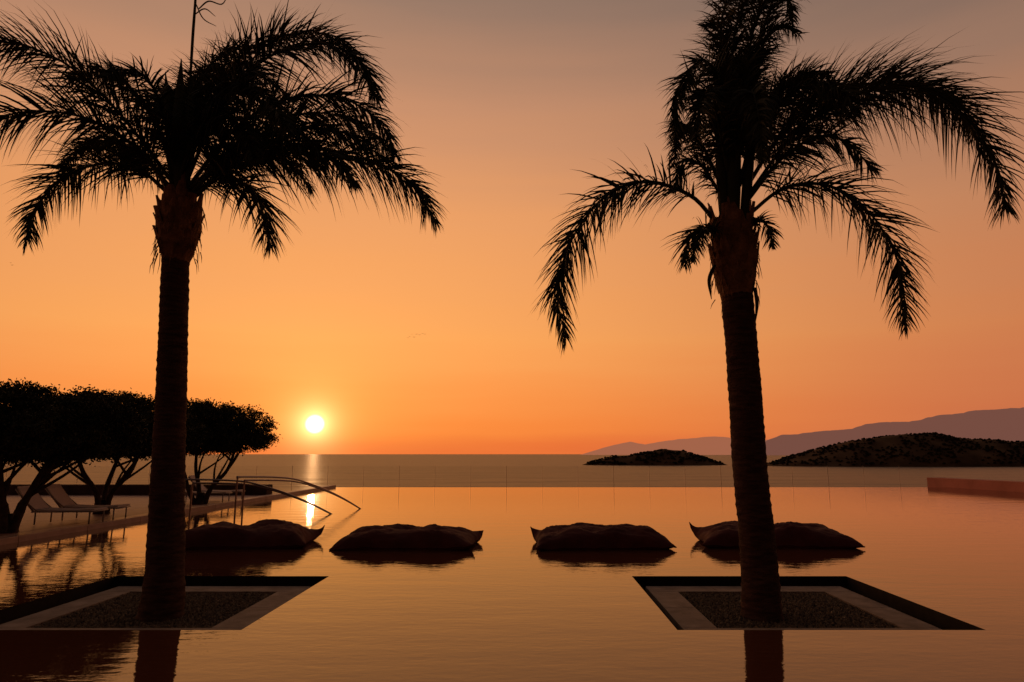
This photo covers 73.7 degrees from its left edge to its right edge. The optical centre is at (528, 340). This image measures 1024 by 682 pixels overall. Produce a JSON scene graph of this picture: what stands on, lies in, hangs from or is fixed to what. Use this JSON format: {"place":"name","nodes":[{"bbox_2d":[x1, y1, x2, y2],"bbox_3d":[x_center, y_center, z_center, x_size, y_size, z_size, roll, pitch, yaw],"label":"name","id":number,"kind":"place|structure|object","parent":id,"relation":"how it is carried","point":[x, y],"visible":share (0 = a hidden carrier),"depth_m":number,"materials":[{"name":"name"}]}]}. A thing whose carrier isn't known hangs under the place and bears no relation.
{"place":"outdoors","nodes":[
{"label":"outdoors","id":0,"kind":"place"},
{"bbox_2d":[0,495,260,535],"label":"pool deck","id":1,"kind":"structure","parent":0,"point":[139,504],"depth_m":18.10,"materials":[{"name":"stone"}]},
{"bbox_2d":[15,486,108,524],"bbox_3d":[-10.177,3.568,14.904,1.655,0.798,0.640,1,-9,-6],"label":"sun lounger","id":2,"kind":"object","parent":1,"relation":"on","point":[37,503],"visible":0.89,"depth_m":14.73,"materials":[{"name":"beige"}]},
{"bbox_2d":[0,377,153,533],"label":"olive tree","id":3,"kind":"object","parent":1,"relation":"on","point":[40,424],"visible":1,"depth_m":13.05,"materials":[{"name":"green plant"}]},
{"bbox_2d":[45,484,130,520],"bbox_3d":[-10.227,3.723,15.841,1.655,0.798,0.640,1,-9,-6],"label":"sun lounger","id":4,"kind":"object","parent":1,"relation":"on","point":[58,494],"visible":0.81,"depth_m":15.71,"materials":[{"name":"beige"}]},
{"bbox_2d":[55,387,212,513],"bbox_3d":[-10.961,2.887,17.687,5.003,3.241,3.967,0,-9,0],"label":"olive tree","id":5,"kind":"object","parent":1,"relation":"on","point":[106,497],"visible":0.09,"depth_m":17.42,"materials":[{"name":"green plant"}]},
{"bbox_2d":[0,485,335,544],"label":"pool coping","id":6,"kind":"object","parent":1,"relation":"on","point":[25,536],"visible":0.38,"depth_m":15.37,"materials":[{"name":"stone"}]},
{"bbox_2d":[185,489,232,502],"bbox_3d":[-10.277,4.662,21.514,1.655,0.798,0.640,1,-9,-6],"label":"sun lounger","id":7,"kind":"object","parent":1,"relation":"on","point":[222,492],"visible":0.42,"depth_m":21.27,"materials":[{"name":"beige"}]},
{"bbox_2d":[188,475,242,498],"bbox_3d":[-10.277,4.826,22.500,1.655,0.798,0.640,1,-9,-6],"label":"sun lounger","id":8,"kind":"object","parent":1,"relation":"on","point":[204,489],"visible":0.4,"depth_m":22.40,"materials":[{"name":"beige"}]},
{"bbox_2d":[152,397,282,504],"bbox_3d":[-9.912,3.396,20.974,4.573,3.318,4.212,0,-9,0],"label":"olive tree","id":9,"kind":"object","parent":1,"relation":"on","point":[234,429],"visible":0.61,"depth_m":20.51,"materials":[{"name":"green plant"}]},
{"bbox_2d":[2,577,984,629],"bbox_3d":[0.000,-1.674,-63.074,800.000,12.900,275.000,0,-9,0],"label":"ground","id":10,"kind":"structure","parent":0,"point":[849,577],"depth_m":10.39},
{"bbox_2d":[5,484,272,494],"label":"wall","id":11,"kind":"structure","parent":10,"relation":"on","point":[123,489],"depth_m":25.44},
{"bbox_2d":[0,487,1023,681],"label":"swimming pool water","id":12,"kind":"structure","parent":0,"point":[503,599],"depth_m":8.00,"materials":[{"name":"brown liquid"}]},
{"bbox_2d":[0,576,328,629],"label":"tree planter","id":13,"kind":"object","parent":12,"relation":"in","point":[223,602],"visible":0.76,"depth_m":7.77,"materials":[{"name":"concrete"}]},
{"bbox_2d":[0,0,445,622],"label":"palm tree","id":14,"kind":"object","parent":13,"relation":"on","point":[220,126],"visible":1,"depth_m":7.76,"materials":[{"name":"green plant"}]},
{"bbox_2d":[185,519,324,549],"bbox_3d":[-5.038,3.484,12.295,2.374,0.502,1.454,1,-9,-5],"label":"floating cushion","id":15,"kind":"object","parent":12,"relation":"on","point":[271,534],"visible":0.77,"depth_m":11.74,"materials":[{"name":"fabric"}]},
{"bbox_2d":[185,479,331,522],"bbox_3d":[-6.666,4.112,17.408,4.130,1.274,0.044,8,-12,-41],"label":"pool handrail","id":16,"kind":"object","parent":12,"relation":"in","point":[277,491],"visible":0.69,"depth_m":17.01,"materials":[{"name":"silver metal"}]},
{"bbox_2d":[233,476,360,522],"bbox_3d":[-5.901,4.248,18.413,0.044,1.334,5.039,-4,-10,25],"label":"pool handrail","id":17,"kind":"object","parent":12,"relation":"in","point":[311,485],"visible":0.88,"depth_m":17.12,"materials":[{"name":"silver metal"}]},
{"bbox_2d":[329,523,483,550],"bbox_3d":[-2.106,3.492,12.133,2.515,0.433,1.519,0,-9,0],"label":"floating cushion","id":18,"kind":"object","parent":12,"relation":"on","point":[397,536],"visible":0.89,"depth_m":11.60,"materials":[{"name":"fabric"}]},
{"bbox_2d":[530,522,676,550],"bbox_3d":[1.271,3.497,12.207,2.398,0.448,1.493,1,-9,-3],"label":"floating cushion","id":19,"kind":"object","parent":12,"relation":"on","point":[582,536],"visible":0.91,"depth_m":11.62,"materials":[{"name":"fabric"}]},
{"bbox_2d":[689,520,864,548],"bbox_3d":[4.389,3.523,12.390,2.850,0.456,1.552,0,-9,0],"label":"floating cushion","id":20,"kind":"object","parent":12,"relation":"on","point":[790,534],"visible":0.7,"depth_m":11.82,"materials":[{"name":"fabric"}]},
{"bbox_2d":[632,576,983,629],"bbox_3d":[2.792,3.042,7.654,2.845,0.298,2.816,0,-9,0],"label":"tree planter","id":21,"kind":"object","parent":12,"relation":"in","point":[808,603],"visible":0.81,"depth_m":7.72,"materials":[{"name":"concrete"}]},
{"bbox_2d":[531,0,1023,622],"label":"palm tree","id":22,"kind":"object","parent":21,"relation":"on","point":[739,104],"visible":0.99,"depth_m":7.90,"materials":[{"name":"green plant"}]},
{"bbox_2d":[0,0,1023,453],"label":"sky","id":23,"kind":"structure","parent":0,"point":[499,100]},
{"bbox_2d":[4,454,1023,493],"bbox_3d":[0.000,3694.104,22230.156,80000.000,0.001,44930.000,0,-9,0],"label":"sea","id":24,"kind":"structure","parent":0,"point":[454,470],"depth_m":509.23,"materials":[{"name":"brown liquid"}]},
{"bbox_2d":[583,449,726,464],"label":"island","id":25,"kind":"structure","parent":0,"point":[667,457],"depth_m":838.52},
{"bbox_2d":[581,436,766,454],"bbox_3d":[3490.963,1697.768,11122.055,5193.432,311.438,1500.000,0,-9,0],"label":"mountain range","id":26,"kind":"structure","parent":0,"point":[713,445],"depth_m":10916.88,"materials":[{"name":"grey stone"}]},
{"bbox_2d":[766,407,1023,454],"bbox_3d":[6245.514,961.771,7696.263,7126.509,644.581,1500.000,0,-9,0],"label":"mountain range","id":27,"kind":"structure","parent":0,"point":[1007,424],"depth_m":7730.54,"materials":[{"name":"grey stone"}]},
{"bbox_2d":[767,432,1023,466],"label":"island","id":28,"kind":"structure","parent":0,"point":[930,449],"depth_m":763.40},
{"label":"side terrace","id":29,"kind":"structure","parent":0,"visible":0},
{"bbox_2d":[927,477,1023,491],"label":"parapet wall","id":30,"kind":"structure","parent":29,"relation":"on","point":[1002,485],"depth_m":31.39,"materials":[{"name":"ceramic"}]}
]}

